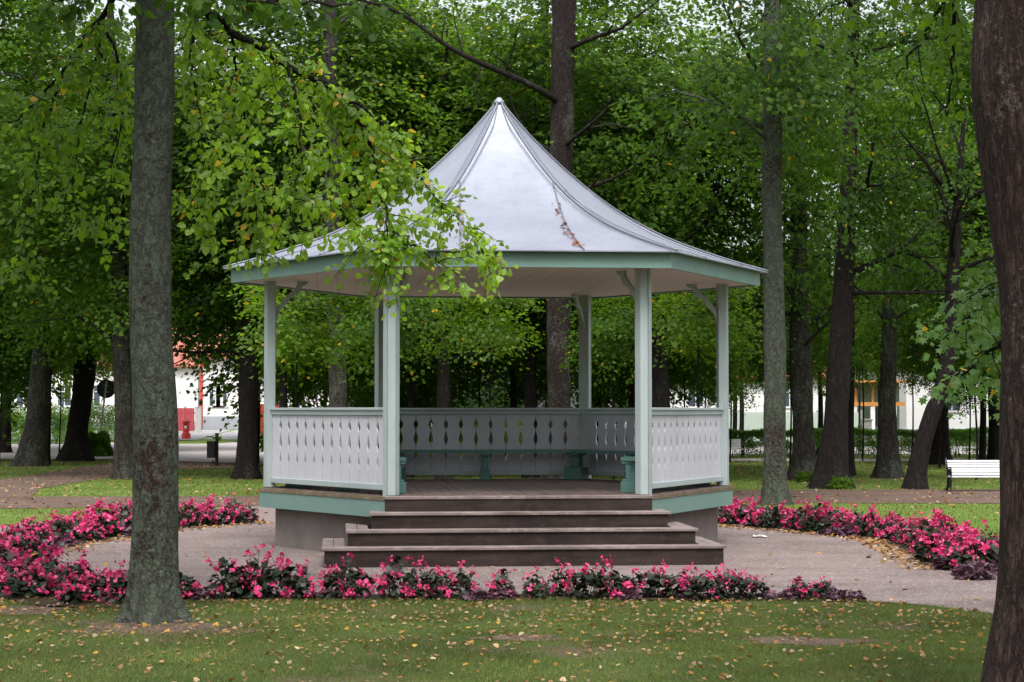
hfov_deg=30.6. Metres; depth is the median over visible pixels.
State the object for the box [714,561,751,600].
begonia plant
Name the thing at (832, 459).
park tree
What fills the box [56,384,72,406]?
window
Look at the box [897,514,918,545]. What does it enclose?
begonia plant
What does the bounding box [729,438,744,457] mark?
park bench
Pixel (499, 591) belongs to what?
coral bells plant
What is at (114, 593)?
begonia plant
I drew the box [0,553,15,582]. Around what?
begonia plant
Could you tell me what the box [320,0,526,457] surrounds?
background tree
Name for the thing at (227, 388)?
background tree
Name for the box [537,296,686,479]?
young tree
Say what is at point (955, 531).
begonia plant
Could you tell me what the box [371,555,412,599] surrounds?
begonia plant
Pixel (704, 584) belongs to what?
begonia plant
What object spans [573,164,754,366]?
background tree
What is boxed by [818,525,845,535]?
coral bells plant
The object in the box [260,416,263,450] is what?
bush
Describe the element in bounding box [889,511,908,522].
begonia plant
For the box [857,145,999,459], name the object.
park tree
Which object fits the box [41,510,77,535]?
begonia plant
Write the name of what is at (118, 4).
sky
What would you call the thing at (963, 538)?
begonia plant
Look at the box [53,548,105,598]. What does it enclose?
begonia plant
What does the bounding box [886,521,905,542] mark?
begonia plant
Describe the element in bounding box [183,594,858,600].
flower bed soil
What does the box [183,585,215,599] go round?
coral bells plant
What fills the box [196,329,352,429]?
house
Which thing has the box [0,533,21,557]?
begonia plant
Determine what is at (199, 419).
gate post
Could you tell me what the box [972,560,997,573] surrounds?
coral bells plant
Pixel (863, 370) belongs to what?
background tree
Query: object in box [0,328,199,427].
house
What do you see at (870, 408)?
porch house
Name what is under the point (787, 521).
begonia plant
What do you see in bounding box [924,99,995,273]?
background tree
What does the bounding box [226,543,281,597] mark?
begonia plant
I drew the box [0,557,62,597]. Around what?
begonia plant
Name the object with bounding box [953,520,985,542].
begonia plant
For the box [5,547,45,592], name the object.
begonia plant
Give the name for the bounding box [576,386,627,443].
bush
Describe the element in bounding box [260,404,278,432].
red fence
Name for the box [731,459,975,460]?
hedge path
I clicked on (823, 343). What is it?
background tree
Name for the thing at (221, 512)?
begonia plant
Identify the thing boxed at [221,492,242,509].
begonia plant
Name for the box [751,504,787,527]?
begonia plant
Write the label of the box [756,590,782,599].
coral bells plant
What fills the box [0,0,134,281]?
background tree
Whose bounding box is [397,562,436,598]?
begonia plant
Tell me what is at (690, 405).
window
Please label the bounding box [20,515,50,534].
begonia plant
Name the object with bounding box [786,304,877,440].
background tree
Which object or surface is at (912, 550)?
begonia plant
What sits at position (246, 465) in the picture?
park tree
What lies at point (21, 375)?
background tree
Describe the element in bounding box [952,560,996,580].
coral bells plant
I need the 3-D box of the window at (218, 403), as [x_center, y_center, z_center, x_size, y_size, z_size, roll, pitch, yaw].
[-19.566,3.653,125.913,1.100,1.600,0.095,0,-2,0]
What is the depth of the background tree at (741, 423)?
84.18 m
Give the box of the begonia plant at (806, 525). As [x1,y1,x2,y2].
[795,501,829,531]
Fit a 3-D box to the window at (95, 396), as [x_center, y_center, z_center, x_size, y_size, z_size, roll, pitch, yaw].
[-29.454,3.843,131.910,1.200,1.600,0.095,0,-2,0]
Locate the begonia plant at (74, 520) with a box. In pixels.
[49,509,88,536]
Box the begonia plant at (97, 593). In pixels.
[78,567,117,600]
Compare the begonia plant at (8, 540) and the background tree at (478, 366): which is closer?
the begonia plant at (8, 540)
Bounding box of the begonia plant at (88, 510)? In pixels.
[77,499,117,530]
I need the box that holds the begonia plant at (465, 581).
[442,560,478,599]
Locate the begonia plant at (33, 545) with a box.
[20,532,46,551]
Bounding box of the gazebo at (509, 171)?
[223,97,768,567]
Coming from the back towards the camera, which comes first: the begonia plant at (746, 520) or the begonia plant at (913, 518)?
the begonia plant at (746, 520)
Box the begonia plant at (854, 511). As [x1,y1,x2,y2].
[839,503,863,519]
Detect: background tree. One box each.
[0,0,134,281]
[0,0,174,463]
[0,56,72,135]
[0,111,92,445]
[0,256,77,451]
[0,264,113,414]
[1,292,113,452]
[77,0,464,407]
[96,303,181,385]
[127,51,346,463]
[128,198,421,451]
[133,114,223,383]
[208,309,523,444]
[225,291,357,415]
[239,0,575,476]
[299,294,435,407]
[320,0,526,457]
[348,326,492,407]
[359,334,601,426]
[402,13,672,407]
[414,304,545,454]
[452,315,547,407]
[464,197,742,456]
[501,298,667,407]
[515,4,786,407]
[571,328,695,407]
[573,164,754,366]
[614,251,757,407]
[668,4,804,448]
[670,345,757,407]
[674,309,789,462]
[708,250,758,429]
[720,0,923,382]
[730,258,860,465]
[731,238,833,403]
[748,220,897,454]
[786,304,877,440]
[787,264,904,459]
[855,275,960,446]
[861,4,986,462]
[862,4,972,166]
[863,269,913,445]
[869,61,999,394]
[874,260,980,467]
[903,369,999,459]
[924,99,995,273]
[927,252,999,402]
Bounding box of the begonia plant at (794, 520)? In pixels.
[788,499,812,529]
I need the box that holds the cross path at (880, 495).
[0,489,999,507]
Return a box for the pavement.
[11,430,263,439]
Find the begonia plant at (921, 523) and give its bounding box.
[901,517,948,548]
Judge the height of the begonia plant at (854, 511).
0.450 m
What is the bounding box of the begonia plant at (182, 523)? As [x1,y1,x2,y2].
[179,515,186,526]
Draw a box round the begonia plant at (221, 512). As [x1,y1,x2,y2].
[210,504,235,523]
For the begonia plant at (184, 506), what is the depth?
29.39 m
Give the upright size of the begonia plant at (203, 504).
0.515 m
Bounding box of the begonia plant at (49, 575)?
[44,556,99,592]
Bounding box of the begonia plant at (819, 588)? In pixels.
[807,576,832,597]
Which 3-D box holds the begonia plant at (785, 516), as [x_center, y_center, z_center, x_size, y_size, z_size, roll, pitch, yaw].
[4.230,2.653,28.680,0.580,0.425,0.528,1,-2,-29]
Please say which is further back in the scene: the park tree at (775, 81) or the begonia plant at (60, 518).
the park tree at (775, 81)
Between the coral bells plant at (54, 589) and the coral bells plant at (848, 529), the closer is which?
the coral bells plant at (54, 589)
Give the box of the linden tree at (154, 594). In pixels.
[0,0,518,624]
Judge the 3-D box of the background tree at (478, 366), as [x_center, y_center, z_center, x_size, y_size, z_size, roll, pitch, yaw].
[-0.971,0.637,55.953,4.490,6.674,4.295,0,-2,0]
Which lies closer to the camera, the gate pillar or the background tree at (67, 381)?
the background tree at (67, 381)
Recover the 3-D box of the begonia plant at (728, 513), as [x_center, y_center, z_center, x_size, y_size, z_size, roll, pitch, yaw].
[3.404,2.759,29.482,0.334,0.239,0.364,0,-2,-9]
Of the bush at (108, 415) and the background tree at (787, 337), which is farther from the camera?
the bush at (108, 415)
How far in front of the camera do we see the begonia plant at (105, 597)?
17.55 m
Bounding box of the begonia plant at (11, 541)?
[0,535,15,548]
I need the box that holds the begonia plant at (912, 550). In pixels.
[908,528,937,552]
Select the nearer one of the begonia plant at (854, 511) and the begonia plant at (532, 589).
the begonia plant at (532, 589)
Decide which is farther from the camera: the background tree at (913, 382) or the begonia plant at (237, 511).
the background tree at (913, 382)
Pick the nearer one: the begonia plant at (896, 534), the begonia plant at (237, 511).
the begonia plant at (896, 534)
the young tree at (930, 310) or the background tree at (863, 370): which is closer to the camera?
the young tree at (930, 310)
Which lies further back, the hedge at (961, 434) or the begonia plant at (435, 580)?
the hedge at (961, 434)
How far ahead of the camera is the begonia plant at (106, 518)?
26.51 m
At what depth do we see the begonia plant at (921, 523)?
23.96 m
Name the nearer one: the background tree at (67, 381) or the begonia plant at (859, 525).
the begonia plant at (859, 525)
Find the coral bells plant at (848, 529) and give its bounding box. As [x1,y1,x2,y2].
[833,525,860,536]
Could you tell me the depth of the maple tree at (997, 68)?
9.44 m
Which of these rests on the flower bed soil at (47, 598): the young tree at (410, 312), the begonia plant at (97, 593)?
the begonia plant at (97, 593)
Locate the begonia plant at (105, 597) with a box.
[97,560,126,600]
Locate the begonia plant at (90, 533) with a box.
[78,520,105,539]
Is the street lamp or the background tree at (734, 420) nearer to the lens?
the street lamp
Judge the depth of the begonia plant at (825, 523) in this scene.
27.29 m
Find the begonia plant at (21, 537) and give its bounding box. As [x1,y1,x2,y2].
[6,530,31,552]
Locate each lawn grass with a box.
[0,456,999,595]
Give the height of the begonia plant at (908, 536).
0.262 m
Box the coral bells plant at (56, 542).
[35,535,65,551]
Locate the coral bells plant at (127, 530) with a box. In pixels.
[115,521,131,535]
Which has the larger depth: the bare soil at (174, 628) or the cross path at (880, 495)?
the cross path at (880, 495)
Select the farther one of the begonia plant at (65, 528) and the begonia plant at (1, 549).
the begonia plant at (65, 528)
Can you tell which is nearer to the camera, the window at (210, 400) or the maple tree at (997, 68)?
the maple tree at (997, 68)
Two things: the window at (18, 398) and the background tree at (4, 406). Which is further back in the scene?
the window at (18, 398)
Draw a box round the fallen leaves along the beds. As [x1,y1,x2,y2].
[30,518,938,569]
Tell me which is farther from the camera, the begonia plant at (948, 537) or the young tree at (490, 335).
the young tree at (490, 335)
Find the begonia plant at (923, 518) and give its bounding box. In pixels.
[906,513,938,525]
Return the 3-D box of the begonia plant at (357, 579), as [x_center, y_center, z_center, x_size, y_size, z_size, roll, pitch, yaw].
[-1.497,2.229,17.863,0.413,0.489,0.539,0,-2,-5]
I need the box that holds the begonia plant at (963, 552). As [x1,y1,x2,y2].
[935,534,992,569]
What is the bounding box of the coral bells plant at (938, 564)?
[931,553,964,568]
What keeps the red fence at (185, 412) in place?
on the pavement
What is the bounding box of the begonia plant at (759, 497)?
[747,496,764,513]
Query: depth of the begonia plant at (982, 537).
21.42 m
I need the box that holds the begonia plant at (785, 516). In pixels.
[774,500,792,526]
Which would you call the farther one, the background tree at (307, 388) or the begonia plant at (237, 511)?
the background tree at (307, 388)
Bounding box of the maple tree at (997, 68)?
[790,0,1023,681]
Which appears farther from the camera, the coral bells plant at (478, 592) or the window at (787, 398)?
the window at (787, 398)
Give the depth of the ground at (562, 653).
14.20 m
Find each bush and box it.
[11,402,25,443]
[51,402,68,443]
[88,400,114,441]
[88,430,113,456]
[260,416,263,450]
[399,425,432,456]
[452,377,523,454]
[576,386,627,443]
[795,470,813,482]
[826,475,852,488]
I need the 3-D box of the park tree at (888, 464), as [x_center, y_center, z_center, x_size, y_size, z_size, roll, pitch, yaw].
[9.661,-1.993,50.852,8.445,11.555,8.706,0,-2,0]
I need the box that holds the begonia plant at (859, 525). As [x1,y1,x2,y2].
[846,503,884,535]
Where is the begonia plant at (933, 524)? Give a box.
[916,510,957,545]
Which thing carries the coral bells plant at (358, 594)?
on the flower bed soil at (374, 596)
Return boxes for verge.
[179,429,263,443]
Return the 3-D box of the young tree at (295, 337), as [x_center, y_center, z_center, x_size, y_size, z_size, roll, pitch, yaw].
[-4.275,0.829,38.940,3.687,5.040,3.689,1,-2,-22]
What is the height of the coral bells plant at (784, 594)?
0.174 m
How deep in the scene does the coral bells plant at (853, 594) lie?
17.64 m
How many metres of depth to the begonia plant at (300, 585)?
17.75 m
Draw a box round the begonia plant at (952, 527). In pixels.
[932,511,973,532]
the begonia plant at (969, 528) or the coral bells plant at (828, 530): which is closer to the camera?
the begonia plant at (969, 528)
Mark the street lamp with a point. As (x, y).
(859, 409)
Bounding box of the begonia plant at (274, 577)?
[260,545,313,597]
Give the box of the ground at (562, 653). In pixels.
[0,419,991,681]
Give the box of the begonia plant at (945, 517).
[933,507,949,525]
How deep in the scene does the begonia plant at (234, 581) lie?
17.76 m
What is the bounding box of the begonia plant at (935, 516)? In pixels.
[912,510,947,530]
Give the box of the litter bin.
[206,433,218,465]
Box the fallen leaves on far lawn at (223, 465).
[0,455,999,519]
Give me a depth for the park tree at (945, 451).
61.26 m
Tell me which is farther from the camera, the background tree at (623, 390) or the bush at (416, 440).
the bush at (416, 440)
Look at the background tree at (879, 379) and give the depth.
87.91 m
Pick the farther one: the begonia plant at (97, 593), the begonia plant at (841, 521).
the begonia plant at (841, 521)
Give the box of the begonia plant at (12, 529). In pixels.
[0,519,25,536]
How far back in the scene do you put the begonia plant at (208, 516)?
29.11 m
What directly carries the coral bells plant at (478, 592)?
on the flower bed soil at (374, 596)
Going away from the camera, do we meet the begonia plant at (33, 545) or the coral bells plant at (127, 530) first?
the begonia plant at (33, 545)
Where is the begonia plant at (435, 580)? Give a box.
[413,555,454,599]
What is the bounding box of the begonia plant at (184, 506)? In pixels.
[179,498,204,521]
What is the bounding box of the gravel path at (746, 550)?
[0,506,996,613]
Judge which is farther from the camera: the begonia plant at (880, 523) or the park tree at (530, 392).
the park tree at (530, 392)
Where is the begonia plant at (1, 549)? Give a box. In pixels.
[0,540,18,556]
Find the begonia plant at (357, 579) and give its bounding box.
[333,550,376,598]
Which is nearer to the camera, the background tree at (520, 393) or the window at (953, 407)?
the background tree at (520, 393)
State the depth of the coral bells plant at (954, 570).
20.34 m
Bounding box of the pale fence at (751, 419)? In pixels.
[606,410,861,441]
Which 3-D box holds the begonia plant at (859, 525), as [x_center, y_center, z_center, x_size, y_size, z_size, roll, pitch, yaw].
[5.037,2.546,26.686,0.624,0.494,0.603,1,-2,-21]
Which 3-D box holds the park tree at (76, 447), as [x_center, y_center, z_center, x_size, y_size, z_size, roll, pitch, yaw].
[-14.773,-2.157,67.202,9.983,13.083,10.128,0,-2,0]
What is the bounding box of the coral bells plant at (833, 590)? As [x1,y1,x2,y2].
[818,585,848,599]
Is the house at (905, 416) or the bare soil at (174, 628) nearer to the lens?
the bare soil at (174, 628)
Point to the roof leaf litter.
(576, 240)
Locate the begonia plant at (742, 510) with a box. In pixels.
[722,496,755,523]
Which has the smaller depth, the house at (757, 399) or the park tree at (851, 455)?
the park tree at (851, 455)
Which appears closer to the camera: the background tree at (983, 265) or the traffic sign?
the background tree at (983, 265)
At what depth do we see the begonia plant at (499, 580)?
17.82 m
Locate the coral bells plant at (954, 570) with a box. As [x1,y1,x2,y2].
[949,559,988,575]
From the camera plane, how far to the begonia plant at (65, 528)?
25.08 m
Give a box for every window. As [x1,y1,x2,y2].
[16,387,26,406]
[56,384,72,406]
[91,384,100,406]
[207,383,222,406]
[213,383,228,406]
[686,392,704,407]
[786,384,789,407]
[875,407,877,426]
[948,395,961,411]
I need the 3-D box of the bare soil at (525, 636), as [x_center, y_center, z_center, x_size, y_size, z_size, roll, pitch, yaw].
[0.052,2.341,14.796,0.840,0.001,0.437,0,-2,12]
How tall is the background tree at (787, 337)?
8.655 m
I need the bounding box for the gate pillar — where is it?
[861,419,872,444]
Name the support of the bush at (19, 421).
on the ground at (562, 653)
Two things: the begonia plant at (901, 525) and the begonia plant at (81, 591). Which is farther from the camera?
the begonia plant at (901, 525)
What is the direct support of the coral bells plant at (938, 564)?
on the flower bed soil at (902, 546)
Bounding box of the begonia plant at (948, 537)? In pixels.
[926,531,977,564]
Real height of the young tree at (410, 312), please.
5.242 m
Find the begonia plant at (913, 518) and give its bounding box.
[906,511,924,522]
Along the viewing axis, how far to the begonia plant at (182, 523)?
28.62 m
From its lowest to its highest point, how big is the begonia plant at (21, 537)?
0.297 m
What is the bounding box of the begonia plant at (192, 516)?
[179,498,205,526]
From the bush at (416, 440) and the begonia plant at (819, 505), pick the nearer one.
the begonia plant at (819, 505)
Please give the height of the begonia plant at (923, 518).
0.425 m
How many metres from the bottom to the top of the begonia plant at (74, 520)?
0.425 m
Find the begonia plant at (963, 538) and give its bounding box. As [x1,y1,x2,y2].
[958,532,968,543]
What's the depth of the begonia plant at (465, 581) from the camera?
17.78 m
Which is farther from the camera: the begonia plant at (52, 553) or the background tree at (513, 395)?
the background tree at (513, 395)
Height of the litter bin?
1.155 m
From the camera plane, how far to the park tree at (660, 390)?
46.64 m
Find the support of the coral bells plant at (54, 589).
on the flower bed soil at (47, 598)
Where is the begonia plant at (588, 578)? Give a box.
[562,555,611,598]
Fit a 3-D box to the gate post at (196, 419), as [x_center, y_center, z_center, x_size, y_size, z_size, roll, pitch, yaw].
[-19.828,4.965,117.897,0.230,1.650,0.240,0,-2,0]
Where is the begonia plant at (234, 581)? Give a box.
[204,556,259,598]
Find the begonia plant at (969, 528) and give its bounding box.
[952,522,980,535]
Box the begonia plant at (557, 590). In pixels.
[541,557,575,595]
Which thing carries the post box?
on the pavement
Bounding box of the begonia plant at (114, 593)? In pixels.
[104,559,128,604]
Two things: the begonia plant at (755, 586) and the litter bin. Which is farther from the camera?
the litter bin
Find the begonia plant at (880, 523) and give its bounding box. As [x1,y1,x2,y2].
[866,514,896,536]
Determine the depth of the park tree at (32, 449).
59.36 m
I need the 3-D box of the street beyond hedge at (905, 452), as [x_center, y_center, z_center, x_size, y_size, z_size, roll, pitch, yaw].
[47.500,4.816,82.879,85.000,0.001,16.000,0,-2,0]
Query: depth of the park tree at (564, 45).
44.41 m
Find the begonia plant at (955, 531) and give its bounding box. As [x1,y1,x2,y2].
[951,526,979,540]
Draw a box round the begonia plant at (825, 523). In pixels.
[814,501,850,532]
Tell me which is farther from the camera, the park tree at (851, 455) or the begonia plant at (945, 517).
the park tree at (851, 455)
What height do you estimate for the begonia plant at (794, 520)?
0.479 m
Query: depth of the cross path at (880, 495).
37.80 m
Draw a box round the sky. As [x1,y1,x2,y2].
[0,0,973,407]
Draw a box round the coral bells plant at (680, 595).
[677,589,703,600]
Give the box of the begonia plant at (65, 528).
[47,510,89,542]
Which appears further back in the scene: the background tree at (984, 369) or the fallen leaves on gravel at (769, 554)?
the background tree at (984, 369)
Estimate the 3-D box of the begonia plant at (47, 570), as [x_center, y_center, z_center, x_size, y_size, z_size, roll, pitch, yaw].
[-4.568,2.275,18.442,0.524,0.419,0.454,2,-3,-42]
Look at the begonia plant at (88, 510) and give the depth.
26.99 m
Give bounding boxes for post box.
[181,419,190,438]
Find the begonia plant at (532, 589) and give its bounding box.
[521,566,554,598]
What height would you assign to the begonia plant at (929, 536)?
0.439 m
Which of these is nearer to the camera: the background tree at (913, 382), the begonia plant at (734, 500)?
the begonia plant at (734, 500)
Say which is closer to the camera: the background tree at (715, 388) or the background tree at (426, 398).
the background tree at (426, 398)
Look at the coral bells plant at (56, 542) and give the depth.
23.82 m
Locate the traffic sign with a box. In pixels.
[97,379,113,431]
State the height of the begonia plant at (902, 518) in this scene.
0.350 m
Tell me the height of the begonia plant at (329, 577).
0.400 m
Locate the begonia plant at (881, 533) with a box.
[873,513,904,538]
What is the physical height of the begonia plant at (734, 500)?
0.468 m
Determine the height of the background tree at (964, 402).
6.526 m
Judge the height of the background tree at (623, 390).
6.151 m
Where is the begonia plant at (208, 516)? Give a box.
[188,503,218,524]
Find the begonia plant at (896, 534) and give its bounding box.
[888,520,918,542]
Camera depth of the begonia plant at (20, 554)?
19.32 m
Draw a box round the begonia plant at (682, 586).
[660,566,698,597]
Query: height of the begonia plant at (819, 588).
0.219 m
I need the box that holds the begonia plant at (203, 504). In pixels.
[183,493,223,519]
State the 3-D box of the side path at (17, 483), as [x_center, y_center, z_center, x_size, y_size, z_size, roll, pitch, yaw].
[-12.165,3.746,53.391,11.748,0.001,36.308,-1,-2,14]
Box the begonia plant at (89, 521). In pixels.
[80,514,106,534]
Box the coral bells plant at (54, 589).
[50,580,93,598]
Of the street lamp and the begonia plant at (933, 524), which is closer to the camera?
the begonia plant at (933, 524)
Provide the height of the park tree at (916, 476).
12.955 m
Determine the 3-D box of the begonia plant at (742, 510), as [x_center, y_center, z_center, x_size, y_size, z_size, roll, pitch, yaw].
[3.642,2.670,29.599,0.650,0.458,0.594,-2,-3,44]
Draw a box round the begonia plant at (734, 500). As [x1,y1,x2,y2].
[731,497,752,519]
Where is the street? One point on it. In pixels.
(198, 452)
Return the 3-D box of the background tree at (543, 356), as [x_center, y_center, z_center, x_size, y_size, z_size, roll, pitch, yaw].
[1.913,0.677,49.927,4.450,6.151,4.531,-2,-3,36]
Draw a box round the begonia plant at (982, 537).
[963,519,998,559]
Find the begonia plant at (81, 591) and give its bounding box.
[54,571,94,602]
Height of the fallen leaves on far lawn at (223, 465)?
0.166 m
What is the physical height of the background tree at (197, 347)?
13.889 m
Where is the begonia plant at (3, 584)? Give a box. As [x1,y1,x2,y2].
[0,564,24,591]
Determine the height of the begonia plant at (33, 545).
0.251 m
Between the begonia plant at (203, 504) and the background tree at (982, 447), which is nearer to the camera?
the begonia plant at (203, 504)
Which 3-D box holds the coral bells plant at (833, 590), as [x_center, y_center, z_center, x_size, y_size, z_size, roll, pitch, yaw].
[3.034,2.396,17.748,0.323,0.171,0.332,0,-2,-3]
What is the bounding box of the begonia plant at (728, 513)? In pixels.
[718,509,739,523]
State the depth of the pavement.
113.31 m
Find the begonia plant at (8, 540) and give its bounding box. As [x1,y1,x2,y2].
[0,533,11,552]
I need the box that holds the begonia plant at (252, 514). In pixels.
[238,500,259,521]
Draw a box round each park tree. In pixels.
[0,0,273,479]
[0,13,129,466]
[0,117,178,461]
[0,242,104,452]
[79,60,362,479]
[171,0,484,443]
[282,28,589,478]
[349,0,762,478]
[434,0,677,478]
[507,31,832,407]
[577,0,932,505]
[679,41,915,479]
[714,0,970,488]
[726,53,994,478]
[784,115,882,476]
[803,0,993,489]
[856,95,988,464]
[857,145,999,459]
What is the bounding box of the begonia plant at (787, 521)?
[782,506,804,527]
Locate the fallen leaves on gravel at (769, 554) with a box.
[33,512,993,599]
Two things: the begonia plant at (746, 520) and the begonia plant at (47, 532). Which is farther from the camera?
the begonia plant at (746, 520)
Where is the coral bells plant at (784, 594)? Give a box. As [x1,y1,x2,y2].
[777,586,809,601]
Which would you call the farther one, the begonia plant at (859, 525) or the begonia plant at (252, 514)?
the begonia plant at (252, 514)
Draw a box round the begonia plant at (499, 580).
[484,567,517,597]
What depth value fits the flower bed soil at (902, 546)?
25.84 m
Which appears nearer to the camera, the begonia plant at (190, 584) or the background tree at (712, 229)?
the begonia plant at (190, 584)
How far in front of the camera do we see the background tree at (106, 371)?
76.06 m
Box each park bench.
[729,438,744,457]
[945,458,999,491]
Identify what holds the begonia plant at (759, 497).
on the flower bed soil at (902, 546)
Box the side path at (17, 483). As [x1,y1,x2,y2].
[0,461,263,497]
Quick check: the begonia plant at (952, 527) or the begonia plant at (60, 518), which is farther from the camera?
the begonia plant at (60, 518)
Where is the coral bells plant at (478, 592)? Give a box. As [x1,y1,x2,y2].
[462,587,493,601]
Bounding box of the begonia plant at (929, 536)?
[911,526,953,561]
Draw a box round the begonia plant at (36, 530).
[15,518,56,546]
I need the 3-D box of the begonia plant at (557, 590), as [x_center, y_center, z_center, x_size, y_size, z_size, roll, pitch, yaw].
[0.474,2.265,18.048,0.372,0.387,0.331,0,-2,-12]
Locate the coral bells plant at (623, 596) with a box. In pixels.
[612,584,642,601]
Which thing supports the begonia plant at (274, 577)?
on the flower bed soil at (374, 596)
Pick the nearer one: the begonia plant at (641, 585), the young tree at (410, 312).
the begonia plant at (641, 585)
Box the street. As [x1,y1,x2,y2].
[0,442,460,463]
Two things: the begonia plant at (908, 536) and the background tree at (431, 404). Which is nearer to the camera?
the begonia plant at (908, 536)
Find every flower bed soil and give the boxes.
[0,521,258,606]
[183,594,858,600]
[717,522,949,569]
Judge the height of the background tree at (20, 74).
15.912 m
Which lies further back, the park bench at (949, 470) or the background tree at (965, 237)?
the background tree at (965, 237)
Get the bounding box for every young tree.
[219,284,374,407]
[316,292,484,393]
[409,298,547,478]
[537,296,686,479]
[652,265,792,407]
[900,257,1000,479]
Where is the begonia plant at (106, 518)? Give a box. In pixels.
[82,498,123,535]
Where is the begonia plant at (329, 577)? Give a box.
[318,556,347,597]
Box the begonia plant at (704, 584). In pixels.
[683,562,725,600]
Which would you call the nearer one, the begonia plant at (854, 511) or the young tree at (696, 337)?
the begonia plant at (854, 511)
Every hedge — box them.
[401,426,987,455]
[729,446,987,453]
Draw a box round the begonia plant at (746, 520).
[740,501,764,526]
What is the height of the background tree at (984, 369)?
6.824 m
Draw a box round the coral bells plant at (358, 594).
[346,590,369,599]
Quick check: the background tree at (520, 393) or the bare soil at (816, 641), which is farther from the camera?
the background tree at (520, 393)
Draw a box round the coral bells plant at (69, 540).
[53,532,80,545]
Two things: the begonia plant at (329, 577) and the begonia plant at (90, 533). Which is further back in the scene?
the begonia plant at (90, 533)
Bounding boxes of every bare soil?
[0,606,73,614]
[62,622,261,635]
[467,634,566,640]
[737,636,882,645]
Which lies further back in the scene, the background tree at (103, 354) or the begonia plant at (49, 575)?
the background tree at (103, 354)
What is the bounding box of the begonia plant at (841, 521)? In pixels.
[831,507,856,534]
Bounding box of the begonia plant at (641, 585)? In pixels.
[613,568,648,597]
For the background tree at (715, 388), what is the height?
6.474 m
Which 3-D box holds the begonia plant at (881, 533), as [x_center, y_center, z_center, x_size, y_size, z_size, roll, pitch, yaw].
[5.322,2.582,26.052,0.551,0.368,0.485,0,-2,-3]
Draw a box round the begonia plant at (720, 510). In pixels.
[717,505,729,521]
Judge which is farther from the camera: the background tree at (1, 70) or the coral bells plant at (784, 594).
the background tree at (1, 70)
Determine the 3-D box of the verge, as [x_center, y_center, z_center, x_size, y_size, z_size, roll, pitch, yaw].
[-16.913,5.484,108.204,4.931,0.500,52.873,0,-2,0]
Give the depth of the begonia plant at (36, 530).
24.03 m
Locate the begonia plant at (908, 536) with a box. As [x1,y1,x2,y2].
[901,528,916,542]
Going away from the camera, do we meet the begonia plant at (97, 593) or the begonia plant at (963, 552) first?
the begonia plant at (97, 593)
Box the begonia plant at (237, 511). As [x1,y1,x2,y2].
[221,506,248,522]
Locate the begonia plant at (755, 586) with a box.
[736,569,772,600]
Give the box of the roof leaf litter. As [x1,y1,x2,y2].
[459,203,584,247]
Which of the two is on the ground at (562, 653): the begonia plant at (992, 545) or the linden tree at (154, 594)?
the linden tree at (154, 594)
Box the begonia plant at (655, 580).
[635,559,677,597]
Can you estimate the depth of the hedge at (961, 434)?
72.22 m
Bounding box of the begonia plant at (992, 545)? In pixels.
[964,533,998,564]
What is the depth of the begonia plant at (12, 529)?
24.39 m
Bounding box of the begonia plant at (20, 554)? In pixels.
[4,550,29,570]
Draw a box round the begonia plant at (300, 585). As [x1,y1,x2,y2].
[280,567,323,598]
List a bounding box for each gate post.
[195,407,197,431]
[198,407,201,431]
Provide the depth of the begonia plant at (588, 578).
17.70 m
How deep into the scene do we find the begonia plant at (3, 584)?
18.47 m
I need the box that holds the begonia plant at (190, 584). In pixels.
[179,572,205,598]
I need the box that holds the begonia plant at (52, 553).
[18,536,66,587]
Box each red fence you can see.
[177,406,194,430]
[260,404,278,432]
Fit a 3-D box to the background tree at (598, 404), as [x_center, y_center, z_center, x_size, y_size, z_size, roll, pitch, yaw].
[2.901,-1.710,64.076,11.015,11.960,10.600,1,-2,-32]
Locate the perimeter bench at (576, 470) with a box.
[285,449,709,493]
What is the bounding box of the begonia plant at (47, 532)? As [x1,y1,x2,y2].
[24,523,55,545]
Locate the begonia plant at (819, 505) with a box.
[807,494,832,527]
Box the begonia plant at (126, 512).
[108,498,131,531]
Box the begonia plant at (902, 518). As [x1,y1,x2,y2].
[881,510,906,521]
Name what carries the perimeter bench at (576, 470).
on the gazebo at (509, 171)
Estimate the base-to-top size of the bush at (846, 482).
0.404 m
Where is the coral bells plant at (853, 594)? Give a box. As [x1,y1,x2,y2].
[840,589,866,600]
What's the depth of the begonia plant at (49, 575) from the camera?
18.17 m
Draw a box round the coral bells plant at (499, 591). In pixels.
[487,584,519,600]
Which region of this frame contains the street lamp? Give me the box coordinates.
[855,338,861,449]
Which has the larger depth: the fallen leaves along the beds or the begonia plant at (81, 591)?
the fallen leaves along the beds
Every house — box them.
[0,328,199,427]
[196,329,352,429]
[608,358,825,428]
[854,380,905,439]
[880,320,988,435]
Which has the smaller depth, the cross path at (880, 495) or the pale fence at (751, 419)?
the cross path at (880, 495)
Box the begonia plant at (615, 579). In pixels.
[593,555,637,598]
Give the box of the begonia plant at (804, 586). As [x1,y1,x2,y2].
[786,576,818,598]
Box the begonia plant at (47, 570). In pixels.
[25,551,71,591]

